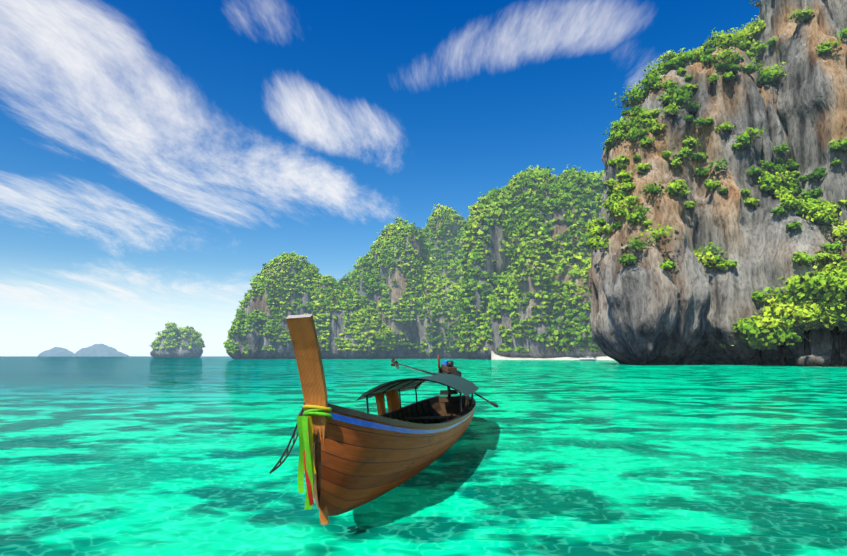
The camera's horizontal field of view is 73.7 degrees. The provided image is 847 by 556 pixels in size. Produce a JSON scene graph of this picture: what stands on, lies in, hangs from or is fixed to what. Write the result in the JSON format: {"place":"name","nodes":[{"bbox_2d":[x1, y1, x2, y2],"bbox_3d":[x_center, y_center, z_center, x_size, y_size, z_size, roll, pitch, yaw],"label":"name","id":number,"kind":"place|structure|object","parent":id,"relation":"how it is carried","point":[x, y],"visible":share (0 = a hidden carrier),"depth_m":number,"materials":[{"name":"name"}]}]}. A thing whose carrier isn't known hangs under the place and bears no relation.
{"place":"outdoors","nodes":[
{"label":"outdoors","id":0,"kind":"place"},
{"bbox_2d":[223,251,397,358],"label":"cliff","id":1,"kind":"structure","parent":0,"point":[340,288],"depth_m":413.30,"materials":[{"name":"green plant"}]},
{"bbox_2d":[0,0,759,355],"label":"sky","id":2,"kind":"structure","parent":0,"point":[155,155],"materials":[{"name":"blue"}]},
{"bbox_2d":[0,356,846,555],"bbox_3d":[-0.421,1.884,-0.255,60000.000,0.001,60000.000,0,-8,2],"label":"sea water","id":3,"kind":"structure","parent":0,"point":[130,456],"depth_m":10.12,"materials":[{"name":"teal liquid"}]},
{"bbox_2d":[38,344,129,356],"bbox_3d":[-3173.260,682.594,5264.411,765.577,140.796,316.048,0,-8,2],"label":"island rock","id":4,"kind":"object","parent":3,"relation":"on","point":[98,350],"visible":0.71,"depth_m":5158.66,"materials":[{"name":"grey stone"}]},
{"bbox_2d":[150,329,202,357],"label":"islet rock","id":5,"kind":"object","parent":3,"relation":"in","point":[179,351],"visible":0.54,"depth_m":710.74,"materials":[{"name":"grey stone"}]},
{"bbox_2d":[149,322,204,349],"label":"trees","id":6,"kind":"object","parent":5,"relation":"on","point":[173,327],"visible":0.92,"depth_m":715.09,"materials":[{"name":"green plant"}]},
{"bbox_2d":[269,314,497,520],"bbox_3d":[0.161,2.801,13.952,3.518,2.662,15.942,0,-8,2],"label":"longtail boat","id":7,"kind":"object","parent":3,"relation":"on","point":[350,459],"visible":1,"depth_m":7.08,"materials":[{"name":"brown wood"}]},
{"bbox_2d":[579,356,595,360],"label":"speed boat","id":8,"kind":"object","parent":3,"relation":"on","point":[588,358],"visible":0.9,"depth_m":254.91,"materials":[{"name":"white plastic"}]},
{"bbox_2d":[339,164,606,359],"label":"cliff","id":9,"kind":"structure","parent":0,"point":[560,187],"depth_m":352.90,"materials":[{"name":"green plant"}]},
{"bbox_2d":[491,351,613,359],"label":"beach sand","id":10,"kind":"structure","parent":9,"relation":"on","point":[494,356],"depth_m":315.28,"materials":[{"name":"white sand"}]},
{"bbox_2d":[582,0,846,366],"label":"cliff","id":11,"kind":"structure","parent":0,"point":[646,309],"depth_m":129.82,"materials":[{"name":"grey stone"}]},
{"bbox_2d":[736,290,846,364],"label":"shore tree trunks","id":12,"kind":"object","parent":11,"relation":"on","point":[835,354],"visible":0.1,"depth_m":108.37,"materials":[{"name":"brown plant"}]},
{"bbox_2d":[719,253,846,350],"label":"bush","id":13,"kind":"object","parent":12,"relation":"attached to","point":[788,316],"visible":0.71,"depth_m":106.97,"materials":[{"name":"green plant"}]}
]}

